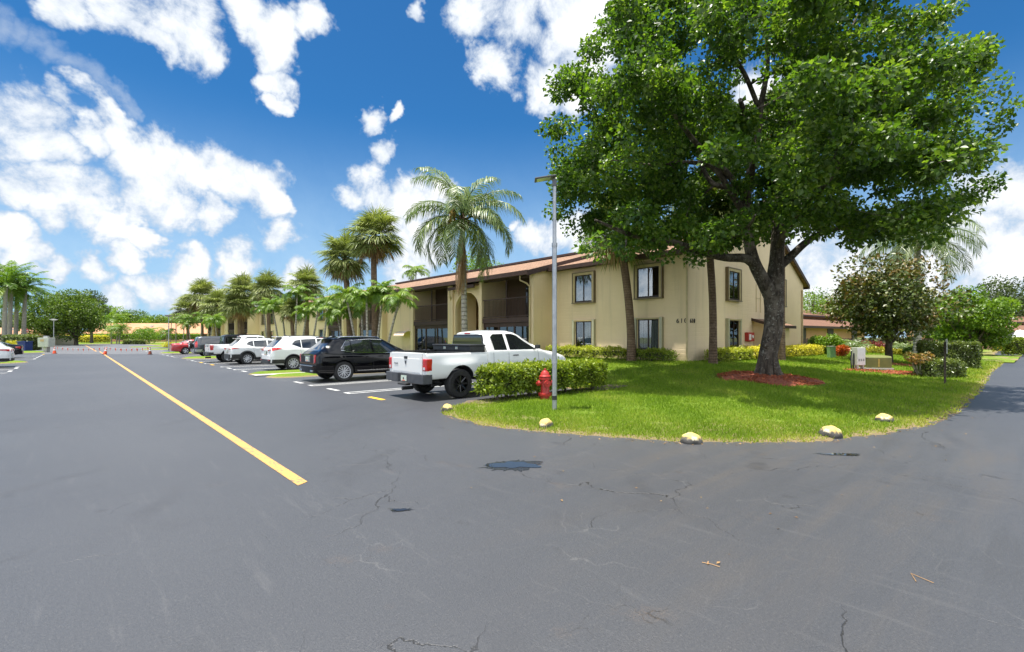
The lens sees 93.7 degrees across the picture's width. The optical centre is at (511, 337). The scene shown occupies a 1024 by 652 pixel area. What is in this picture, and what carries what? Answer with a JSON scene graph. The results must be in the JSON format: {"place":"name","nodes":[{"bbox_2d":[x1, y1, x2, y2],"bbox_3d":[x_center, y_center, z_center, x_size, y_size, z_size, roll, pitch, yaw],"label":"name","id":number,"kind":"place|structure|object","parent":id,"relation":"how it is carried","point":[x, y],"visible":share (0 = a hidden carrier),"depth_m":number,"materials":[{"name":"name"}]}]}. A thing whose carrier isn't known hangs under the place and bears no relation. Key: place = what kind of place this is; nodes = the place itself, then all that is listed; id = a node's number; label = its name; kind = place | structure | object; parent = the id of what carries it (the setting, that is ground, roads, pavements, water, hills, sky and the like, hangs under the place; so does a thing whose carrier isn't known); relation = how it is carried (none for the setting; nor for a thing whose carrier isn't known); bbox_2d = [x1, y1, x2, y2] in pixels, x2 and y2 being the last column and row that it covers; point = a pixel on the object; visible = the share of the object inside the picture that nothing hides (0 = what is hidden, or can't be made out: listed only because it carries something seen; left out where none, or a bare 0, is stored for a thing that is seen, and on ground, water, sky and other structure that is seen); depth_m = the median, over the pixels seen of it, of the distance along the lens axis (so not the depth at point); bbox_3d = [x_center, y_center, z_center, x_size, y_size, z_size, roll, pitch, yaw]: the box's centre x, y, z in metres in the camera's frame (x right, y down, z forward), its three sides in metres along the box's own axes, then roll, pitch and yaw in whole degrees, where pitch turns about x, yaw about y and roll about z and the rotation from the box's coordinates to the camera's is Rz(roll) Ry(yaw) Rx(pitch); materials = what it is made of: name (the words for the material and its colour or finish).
{"place":"outdoors","nodes":[
{"label":"outdoors","id":0,"kind":"place"},
{"bbox_2d":[79,342,121,343],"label":"lawn","id":1,"kind":"structure","parent":0,"point":[98,343],"depth_m":123.35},
{"bbox_2d":[63,335,110,342],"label":"hedge","id":2,"kind":"object","parent":1,"relation":"on","point":[96,338],"visible":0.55,"depth_m":139.10,"materials":[{"name":"yellow plant"}]},
{"bbox_2d":[75,289,111,342],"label":"shade tree","id":3,"kind":"object","parent":1,"relation":"on","point":[99,296],"visible":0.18,"depth_m":130.42,"materials":[{"name":"green plant"}]},
{"bbox_2d":[95,306,130,341],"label":"palm","id":4,"kind":"object","parent":1,"relation":"on","point":[110,317],"visible":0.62,"depth_m":149.85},
{"bbox_2d":[35,344,168,353],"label":"road","id":5,"kind":"structure","parent":0,"point":[96,347],"depth_m":64.58,"materials":[{"name":"asphalt"}]},
{"bbox_2d":[0,343,1023,651],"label":"road","id":6,"kind":"structure","parent":0,"point":[138,515],"depth_m":4.16,"materials":[{"name":"asphalt"}]},
{"bbox_2d":[0,337,14,361],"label":"crossover car","id":7,"kind":"object","parent":6,"relation":"on","point":[7,353],"visible":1,"depth_m":26.27,"materials":[{"name":"white metal"}]},
{"bbox_2d":[0,266,40,340],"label":"royal palm","id":8,"kind":"object","parent":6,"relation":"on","point":[6,281],"visible":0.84,"depth_m":77.97,"materials":[{"name":"plant"}]},
{"bbox_2d":[0,333,42,349],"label":"hedge","id":9,"kind":"object","parent":6,"relation":"on","point":[24,337],"visible":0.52,"depth_m":60.36,"materials":[{"name":"green plant"}]},
{"bbox_2d":[0,260,43,334],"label":"royal palm","id":10,"kind":"object","parent":6,"relation":"on","point":[10,311],"visible":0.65,"depth_m":79.91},
{"bbox_2d":[0,277,49,334],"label":"royal palm","id":11,"kind":"object","parent":6,"relation":"on","point":[16,318],"visible":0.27,"depth_m":84.04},
{"bbox_2d":[0,271,58,334],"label":"royal palm","id":12,"kind":"object","parent":6,"relation":"on","point":[24,311],"visible":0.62,"depth_m":81.93,"materials":[{"name":"plant"}]},
{"bbox_2d":[24,351,43,352],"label":"parking island","id":13,"kind":"structure","parent":6,"relation":"on","point":[33,351],"depth_m":52.21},
{"bbox_2d":[38,336,54,351],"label":"utility cabinet","id":14,"kind":"object","parent":13,"relation":"on","point":[46,343],"visible":0.84,"depth_m":52.52,"materials":[{"name":"metal"}]},
{"bbox_2d":[37,335,73,344],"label":"garden wall","id":15,"kind":"structure","parent":6,"relation":"on","point":[64,342],"depth_m":101.12,"materials":[{"name":"beige paint"}]},
{"bbox_2d":[169,339,193,353],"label":"saloon car","id":16,"kind":"object","parent":6,"relation":"on","point":[182,347],"visible":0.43,"depth_m":46.47,"materials":[{"name":"red metal"}]},
{"bbox_2d":[100,352,306,484],"bbox_3d":[-24.955,1.646,30.386,0.140,0.001,67.450,0,0,-42],"label":"road marking","id":17,"kind":"object","parent":6,"relation":"on","point":[283,470],"visible":1,"depth_m":7.58,"materials":[{"name":"paint"}]},
{"bbox_2d":[188,336,220,355],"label":"off road car","id":18,"kind":"object","parent":6,"relation":"on","point":[197,345],"visible":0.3,"depth_m":40.43,"materials":[{"name":"grey metal"}]},
{"bbox_2d":[203,335,264,361],"bbox_3d":[-18.268,0.750,33.302,5.200,1.800,2.263,0,0,-42],"label":"pickup truck","id":19,"kind":"object","parent":6,"relation":"on","point":[217,350],"visible":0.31,"depth_m":31.50,"materials":[{"name":"white metal"}]},
{"bbox_2d":[219,334,260,343],"bbox_3d":[-19.681,0.715,36.407,4.271,1.870,2.104,0,0,-42],"label":"off road car","id":20,"kind":"object","parent":6,"relation":"on","point":[226,338],"visible":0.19,"depth_m":34.88,"materials":[{"name":"black metal"}]},
{"bbox_2d":[224,337,273,363],"bbox_3d":[-15.793,0.832,30.889,4.531,1.636,2.258,0,0,-42],"label":"crossover car","id":21,"kind":"object","parent":6,"relation":"on","point":[244,350],"visible":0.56,"depth_m":29.46,"materials":[{"name":"white metal"}]},
{"bbox_2d":[249,370,299,374],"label":"parking island","id":22,"kind":"structure","parent":6,"relation":"on","point":[278,371],"depth_m":21.73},
{"bbox_2d":[260,335,322,369],"bbox_3d":[-10.538,0.758,25.462,4.780,1.784,2.273,0,0,-42],"label":"crossover car","id":23,"kind":"object","parent":6,"relation":"on","point":[283,352],"visible":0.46,"depth_m":23.94,"materials":[{"name":"white metal"}]},
{"bbox_2d":[266,372,384,377],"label":"parking island","id":24,"kind":"structure","parent":6,"relation":"on","point":[290,375],"depth_m":19.98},
{"bbox_2d":[300,335,406,381],"bbox_3d":[-5.843,0.784,19.461,4.911,1.733,2.320,0,0,-42],"label":"crossover car","id":25,"kind":"object","parent":6,"relation":"on","point":[342,358],"visible":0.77,"depth_m":18.13,"materials":[{"name":"black metal"}]},
{"bbox_2d":[386,330,564,397],"bbox_3d":[-0.824,0.713,14.831,5.780,1.874,2.394,0,0,-42],"label":"pickup truck","id":26,"kind":"object","parent":6,"relation":"on","point":[425,371],"visible":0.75,"depth_m":13.29,"materials":[{"name":"white metal"}]},
{"bbox_2d":[432,344,485,352],"bbox_3d":[-1.592,0.453,14.136,0.570,0.495,1.900,0,0,-42],"label":"tool box","id":27,"kind":"object","parent":26,"relation":"on","point":[455,347],"visible":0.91,"depth_m":13.68,"materials":[{"name":"black plastic"}]},
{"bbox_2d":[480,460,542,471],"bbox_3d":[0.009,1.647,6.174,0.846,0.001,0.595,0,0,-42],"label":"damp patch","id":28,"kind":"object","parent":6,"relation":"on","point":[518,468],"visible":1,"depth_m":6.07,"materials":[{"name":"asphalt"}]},
{"bbox_2d":[485,461,540,467],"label":"puddle","id":29,"kind":"object","parent":6,"relation":"on","point":[510,464],"visible":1,"depth_m":6.20,"materials":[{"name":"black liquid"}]},
{"bbox_2d":[536,368,551,398],"bbox_3d":[0.849,1.237,12.191,0.395,0.895,0.397,0,0,33],"label":"fire hydrant","id":30,"kind":"object","parent":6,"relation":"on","point":[545,383],"visible":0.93,"depth_m":12.10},
{"bbox_2d":[976,274,1023,317],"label":"broadleaf tree","id":31,"kind":"object","parent":6,"relation":"on","point":[1010,290],"visible":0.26,"depth_m":79.94,"materials":[{"name":"green plant"}]},
{"bbox_2d":[0,0,1023,337],"label":"sky","id":32,"kind":"structure","parent":0,"point":[149,148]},
{"bbox_2d":[148,342,1005,442],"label":"lawn","id":33,"kind":"structure","parent":0,"point":[987,351],"depth_m":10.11,"materials":[{"name":"plant"}]},
{"bbox_2d":[129,328,164,343],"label":"shrub","id":34,"kind":"object","parent":33,"relation":"on","point":[138,333],"visible":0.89,"depth_m":117.10,"materials":[{"name":"green plant"}]},
{"bbox_2d":[167,298,199,339],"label":"cabbage palm","id":35,"kind":"object","parent":33,"relation":"on","point":[183,307],"visible":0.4,"depth_m":87.21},
{"bbox_2d":[176,318,199,338],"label":"christmas palm","id":36,"kind":"object","parent":33,"relation":"on","point":[186,323],"visible":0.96,"depth_m":76.37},
{"bbox_2d":[176,277,215,335],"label":"cabbage palm","id":37,"kind":"object","parent":33,"relation":"on","point":[202,287],"visible":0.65,"depth_m":77.09,"materials":[{"name":"plant"}]},
{"bbox_2d":[201,312,225,335],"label":"christmas palm","id":38,"kind":"object","parent":33,"relation":"on","point":[216,318],"visible":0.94,"depth_m":63.18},
{"bbox_2d":[196,287,233,335],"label":"cabbage palm","id":39,"kind":"object","parent":33,"relation":"on","point":[213,302],"visible":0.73,"depth_m":71.49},
{"bbox_2d":[216,287,255,333],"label":"cabbage palm","id":40,"kind":"object","parent":33,"relation":"on","point":[235,313],"visible":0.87,"depth_m":57.64,"materials":[{"name":"plant"}]},
{"bbox_2d":[214,270,258,333],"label":"cabbage palm","id":41,"kind":"object","parent":33,"relation":"on","point":[240,282],"visible":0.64,"depth_m":58.34,"materials":[{"name":"plant"}]},
{"bbox_2d":[246,268,284,337],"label":"cabbage palm","id":42,"kind":"object","parent":33,"relation":"on","point":[265,283],"visible":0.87,"depth_m":50.35,"materials":[{"name":"plant"}]},
{"bbox_2d":[257,298,284,335],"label":"christmas palm","id":43,"kind":"object","parent":33,"relation":"on","point":[268,305],"visible":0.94,"depth_m":41.93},
{"bbox_2d":[207,290,365,338],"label":"apartment building","id":44,"kind":"structure","parent":33,"relation":"on","point":[256,325],"depth_m":72.67,"materials":[{"name":"beige paint"}]},
{"bbox_2d":[275,295,304,335],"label":"cabbage palm","id":45,"kind":"object","parent":33,"relation":"on","point":[290,304],"visible":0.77,"depth_m":41.69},
{"bbox_2d":[281,284,312,334],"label":"christmas palm","id":46,"kind":"object","parent":33,"relation":"on","point":[296,293],"visible":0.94,"depth_m":40.50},
{"bbox_2d":[281,264,330,334],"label":"cabbage palm","id":47,"kind":"object","parent":33,"relation":"on","point":[307,276],"visible":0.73,"depth_m":42.22,"materials":[{"name":"plant"}]},
{"bbox_2d":[291,305,320,334],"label":"christmas palm","id":48,"kind":"object","parent":33,"relation":"on","point":[302,312],"visible":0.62,"depth_m":38.45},
{"bbox_2d":[298,296,330,335],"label":"christmas palm","id":49,"kind":"object","parent":33,"relation":"on","point":[309,303],"visible":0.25,"depth_m":37.58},
{"bbox_2d":[309,294,338,336],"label":"christmas palm","id":50,"kind":"object","parent":33,"relation":"on","point":[319,301],"visible":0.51,"depth_m":36.06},
{"bbox_2d":[318,303,354,335],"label":"christmas palm","id":51,"kind":"object","parent":33,"relation":"on","point":[332,315],"visible":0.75,"depth_m":33.06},
{"bbox_2d":[314,226,370,335],"bbox_3d":[-11.892,-3.132,34.289,4.426,9.846,4.529,0,0,-42],"label":"cabbage palm","id":52,"kind":"object","parent":33,"relation":"on","point":[344,270],"visible":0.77,"depth_m":33.67,"materials":[{"name":"plant"}]},
{"bbox_2d":[326,282,363,335],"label":"christmas palm","id":53,"kind":"object","parent":33,"relation":"on","point":[345,296],"visible":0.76,"depth_m":30.66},
{"bbox_2d":[341,300,371,335],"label":"christmas palm","id":54,"kind":"object","parent":33,"relation":"on","point":[358,313],"visible":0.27,"depth_m":32.17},
{"bbox_2d":[349,285,384,335],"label":"christmas palm","id":55,"kind":"object","parent":33,"relation":"on","point":[361,297],"visible":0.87,"depth_m":28.97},
{"bbox_2d":[338,202,406,337],"bbox_3d":[-9.062,-3.599,31.765,4.414,10.774,4.474,0,0,-2],"label":"cabbage palm","id":56,"kind":"object","parent":33,"relation":"on","point":[375,247],"visible":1,"depth_m":31.33,"materials":[{"name":"plant"}]},
{"bbox_2d":[367,279,400,337],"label":"christmas palm","id":57,"kind":"object","parent":33,"relation":"on","point":[381,290],"visible":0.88,"depth_m":29.04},
{"bbox_2d":[375,287,418,342],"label":"christmas palm","id":58,"kind":"object","parent":33,"relation":"on","point":[391,301],"visible":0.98,"depth_m":28.93,"materials":[{"name":"plant"}]},
{"bbox_2d":[402,265,429,279],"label":"slender palm","id":59,"kind":"object","parent":33,"relation":"on","point":[411,271],"visible":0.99,"depth_m":57.01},
{"bbox_2d":[403,166,526,331],"bbox_3d":[-2.530,-3.324,25.450,6.128,10.149,5.893,0,0,-25],"label":"queen palm","id":60,"kind":"object","parent":33,"relation":"on","point":[452,223],"visible":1,"depth_m":24.93,"materials":[{"name":"plant"}]},
{"bbox_2d":[449,248,503,272],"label":"broadleaf tree","id":61,"kind":"object","parent":33,"relation":"on","point":[471,267],"visible":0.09,"depth_m":72.74,"materials":[{"name":"green plant"}]},
{"bbox_2d":[463,384,626,403],"bbox_3d":[1.320,1.675,13.818,6.500,0.220,1.020,0,0,-42],"label":"planting bed","id":62,"kind":"object","parent":33,"relation":"on","point":[513,396],"visible":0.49,"depth_m":13.06,"materials":[{"name":"plant"}]},
{"bbox_2d":[470,356,609,400],"bbox_3d":[0.934,1.142,13.399,4.698,1.191,1.359,0,0,-42],"label":"hedge","id":63,"kind":"object","parent":62,"relation":"on","point":[500,378],"visible":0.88,"depth_m":12.49,"materials":[{"name":"green plant"}]},
{"bbox_2d":[534,174,556,408],"bbox_3d":[0.732,-0.900,10.324,0.492,5.130,0.280,0,0,0],"label":"street lamp","id":64,"kind":"object","parent":33,"relation":"on","point":[554,301],"visible":0.97,"depth_m":10.28,"materials":[{"name":"grey metal"}]},
{"bbox_2d":[326,237,809,361],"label":"apartment building","id":65,"kind":"structure","parent":33,"relation":"on","point":[671,305],"depth_m":27.51,"materials":[{"name":"beige paint"}]},
{"bbox_2d":[571,270,595,303],"bbox_3d":[4.017,-2.795,27.007,0.200,1.770,1.600,0,0,-42],"label":"window","id":66,"kind":"structure","parent":65,"relation":"in","point":[583,287],"depth_m":27.01,"materials":[{"name":"glass"}]},
{"bbox_2d":[572,319,595,347],"bbox_3d":[4.024,-0.155,27.013,0.182,1.670,1.570,0,0,-42],"label":"window","id":67,"kind":"structure","parent":65,"relation":"in","point":[583,331],"depth_m":27.01,"materials":[{"name":"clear glass"}]},
{"bbox_2d":[633,262,663,299],"bbox_3d":[6.788,-2.795,23.945,0.200,1.770,1.620,0,0,-42],"label":"window","id":68,"kind":"structure","parent":65,"relation":"in","point":[649,279],"depth_m":23.94,"materials":[{"name":"glass"}]},
{"bbox_2d":[634,317,663,349],"bbox_3d":[6.795,-0.155,23.951,0.182,1.670,1.590,0,0,-42],"label":"window","id":69,"kind":"structure","parent":65,"relation":"in","point":[649,332],"depth_m":23.94,"materials":[{"name":"clear glass"}]},
{"bbox_2d":[725,318,741,348],"bbox_3d":[11.834,-0.155,25.597,1.640,1.670,0.182,0,0,-42],"label":"window","id":70,"kind":"structure","parent":65,"relation":"in","point":[733,327],"depth_m":25.58,"materials":[{"name":"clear glass"}]},
{"bbox_2d":[725,267,742,301],"bbox_3d":[11.840,-2.795,25.590,1.670,1.770,0.200,0,0,-42],"label":"window","id":71,"kind":"structure","parent":65,"relation":"in","point":[733,276],"depth_m":25.58,"materials":[{"name":"glass"}]},
{"bbox_2d":[545,344,626,359],"bbox_3d":[3.989,0.817,25.916,1.104,0.925,5.675,0,0,-42],"label":"hedge","id":72,"kind":"object","parent":33,"relation":"on","point":[619,351],"visible":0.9,"depth_m":25.37,"materials":[{"name":"yellow plant"}]},
{"bbox_2d":[576,197,653,360],"bbox_3d":[5.360,-3.227,23.387,4.593,9.306,4.637,0,0,-42],"label":"cabbage palm","id":73,"kind":"object","parent":33,"relation":"on","point":[631,340],"visible":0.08,"depth_m":23.25,"materials":[{"name":"plant"}]},
{"bbox_2d":[636,347,679,361],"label":"hedge","id":74,"kind":"object","parent":33,"relation":"on","point":[663,353],"visible":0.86,"depth_m":22.68,"materials":[{"name":"green plant"}]},
{"bbox_2d":[680,432,702,444],"bbox_3d":[2.822,1.611,7.532,0.354,0.244,0.325,3,-4,-7],"label":"dome marker","id":75,"kind":"object","parent":33,"relation":"on","point":[690,438],"visible":0.83,"depth_m":7.43,"materials":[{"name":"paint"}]},
{"bbox_2d":[663,165,736,363],"bbox_3d":[8.492,-3.332,20.917,4.092,9.524,4.461,0,0,-42],"label":"cabbage palm","id":76,"kind":"object","parent":33,"relation":"on","point":[713,356],"visible":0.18,"depth_m":20.87,"materials":[{"name":"plant"}]},
{"bbox_2d":[704,345,754,360],"bbox_3d":[10.698,0.834,23.505,3.957,0.893,1.191,0,0,-42],"label":"hedge","id":77,"kind":"object","parent":33,"relation":"on","point":[730,353],"visible":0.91,"depth_m":22.89,"materials":[{"name":"yellow plant"}]},
{"bbox_2d":[716,369,824,386],"bbox_3d":[8.606,1.386,16.061,3.809,0.390,3.114,0,0,-42],"label":"mulch bed","id":78,"kind":"object","parent":33,"relation":"on","point":[778,380],"visible":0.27,"depth_m":15.22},
{"bbox_2d":[744,81,803,360],"bbox_3d":[13.713,-5.944,24.937,4.645,14.822,4.199,0,0,-42],"label":"cabbage palm","id":79,"kind":"object","parent":33,"relation":"on","point":[782,352],"visible":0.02,"depth_m":24.85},
{"bbox_2d":[534,0,1023,376],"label":"maple tree","id":80,"kind":"object","parent":33,"relation":"on","point":[842,98],"visible":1,"depth_m":12.92,"materials":[{"name":"green plant"}]},
{"bbox_2d":[739,343,825,358],"bbox_3d":[16.145,0.773,28.313,11.340,0.875,1.415,0,0,-42],"label":"hedge","id":81,"kind":"object","parent":33,"relation":"on","point":[796,350],"visible":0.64,"depth_m":28.74,"materials":[{"name":"yellow plant"}]},
{"bbox_2d":[803,287,835,315],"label":"broadleaf tree","id":82,"kind":"object","parent":33,"relation":"on","point":[812,309],"visible":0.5,"depth_m":57.77,"materials":[{"name":"green plant"}]},
{"bbox_2d":[807,333,845,353],"bbox_3d":[21.523,0.487,32.995,2.225,1.621,2.165,0,0,18],"label":"shrub","id":83,"kind":"object","parent":33,"relation":"on","point":[834,339],"visible":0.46,"depth_m":32.35,"materials":[{"name":"green plant"}]},
{"bbox_2d":[819,426,842,438],"bbox_3d":[5.290,1.584,7.967,0.325,0.244,0.356,5,3,-32],"label":"rock","id":84,"kind":"object","parent":33,"relation":"on","point":[831,431],"visible":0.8,"depth_m":7.86,"materials":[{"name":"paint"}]},
{"bbox_2d":[803,287,863,322],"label":"broadleaf tree","id":85,"kind":"object","parent":33,"relation":"on","point":[824,298],"visible":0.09,"depth_m":93.28,"materials":[{"name":"green plant"}]},
{"bbox_2d":[803,310,864,340],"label":"house","id":86,"kind":"structure","parent":33,"relation":"on","point":[817,324],"depth_m":52.48,"materials":[{"name":"beige paint"}]},
{"bbox_2d":[836,344,850,355],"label":"shrub","id":87,"kind":"object","parent":33,"relation":"on","point":[841,350],"visible":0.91,"depth_m":30.35,"materials":[{"name":"orange plant"}]},
{"bbox_2d":[843,337,877,352],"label":"fountain plant","id":88,"kind":"object","parent":33,"relation":"on","point":[857,343],"visible":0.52,"depth_m":38.70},
{"bbox_2d":[803,338,933,347],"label":"fence","id":89,"kind":"object","parent":33,"relation":"on","point":[807,339],"visible":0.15,"depth_m":43.92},
{"bbox_2d":[854,355,893,369],"bbox_3d":[16.308,1.162,21.664,1.150,0.719,0.950,0,0,9],"label":"transformer","id":90,"kind":"object","parent":33,"relation":"on","point":[882,362],"visible":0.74,"depth_m":21.24,"materials":[{"name":"metal"}]},
{"bbox_2d":[867,358,891,366],"bbox_3d":[16.256,1.122,21.238,1.000,0.420,0.020,0,0,9],"label":"door","id":91,"kind":"structure","parent":90,"relation":"in","point":[871,362],"depth_m":21.22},
{"bbox_2d":[820,250,979,362],"bbox_3d":[21.097,-1.538,26.838,6.582,6.570,7.310,0,0,-42],"label":"magnolia tree","id":92,"kind":"object","parent":33,"relation":"on","point":[888,304],"visible":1,"depth_m":25.80,"materials":[{"name":"green plant"}]},
{"bbox_2d":[877,371,930,375],"bbox_3d":[16.830,1.561,20.190,3.185,0.250,2.081,0,0,19],"label":"mulch bed","id":93,"kind":"object","parent":33,"relation":"on","point":[898,374],"visible":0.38,"depth_m":19.76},
{"bbox_2d":[902,350,934,374],"bbox_3d":[16.377,1.053,19.291,1.039,1.078,1.056,0,0,10],"label":"croton plant","id":94,"kind":"object","parent":93,"relation":"on","point":[913,357],"visible":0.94,"depth_m":19.22,"materials":[{"name":"orange plant"}]},
{"bbox_2d":[857,202,987,352],"bbox_3d":[29.454,-3.926,35.054,7.804,11.188,7.735,0,0,-42],"label":"queen palm","id":95,"kind":"object","parent":33,"relation":"on","point":[939,251],"visible":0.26,"depth_m":34.16,"materials":[{"name":"plant"}]},
{"bbox_2d":[910,357,967,377],"bbox_3d":[17.063,1.221,19.163,1.710,0.890,1.241,0,0,-1],"label":"hedge","id":96,"kind":"object","parent":33,"relation":"on","point":[935,367],"visible":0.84,"depth_m":18.86,"materials":[{"name":"green plant"}]},
{"bbox_2d":[915,339,983,368],"bbox_3d":[22.696,0.855,25.027,2.680,1.529,1.580,0,0,25],"label":"hedge","id":97,"kind":"object","parent":33,"relation":"on","point":[966,353],"visible":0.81,"depth_m":24.47,"materials":[{"name":"green plant"}]},
{"bbox_2d":[929,284,1022,350],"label":"broadleaf tree","id":98,"kind":"object","parent":33,"relation":"on","point":[986,324],"visible":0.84,"depth_m":42.04,"materials":[{"name":"green plant"}]},
{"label":"mulch bed","id":99,"kind":"structure","parent":33,"relation":"on","visible":0},
{"bbox_2d":[850,347,866,368],"bbox_3d":[15.286,0.995,21.047,0.985,1.100,0.261,0,0,-16],"label":"meter cabinet","id":100,"kind":"object","parent":99,"relation":"on","point":[857,357],"visible":0.92,"depth_m":20.91,"materials":[{"name":"metal"}]},
{"bbox_2d":[979,354,1021,361],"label":"lawn","id":101,"kind":"structure","parent":0,"point":[1011,358],"depth_m":36.48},
{"bbox_2d":[1000,336,1023,354],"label":"hedge","id":102,"kind":"object","parent":101,"relation":"on","point":[1015,346],"visible":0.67,"depth_m":43.53,"materials":[{"name":"green plant"}]},
{"label":"ground","id":103,"kind":"structure","parent":0,"visible":0},
{"bbox_2d":[0,290,87,341],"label":"shade tree","id":104,"kind":"object","parent":103,"relation":"on","point":[38,328],"visible":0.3,"depth_m":96.61,"materials":[{"name":"green plant"}]},
{"bbox_2d":[38,288,108,344],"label":"shade tree","id":105,"kind":"object","parent":103,"relation":"on","point":[79,318],"visible":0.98,"depth_m":96.27,"materials":[{"name":"green plant"}]},
{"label":"lawn","id":106,"kind":"structure","parent":0,"visible":0},
{"bbox_2d":[101,304,128,322],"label":"distant tree","id":107,"kind":"object","parent":106,"relation":"on","point":[122,320],"visible":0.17,"depth_m":206.35,"materials":[{"name":"green plant"}]},
{"bbox_2d":[84,323,206,341],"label":"house","id":108,"kind":"structure","parent":106,"relation":"on","point":[165,326],"depth_m":175.82,"materials":[{"name":"beige paint"}]},
{"bbox_2d":[94,333,199,339],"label":"hedge","id":109,"kind":"object","parent":106,"relation":"on","point":[173,336],"visible":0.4,"depth_m":157.34,"materials":[{"name":"green plant"}]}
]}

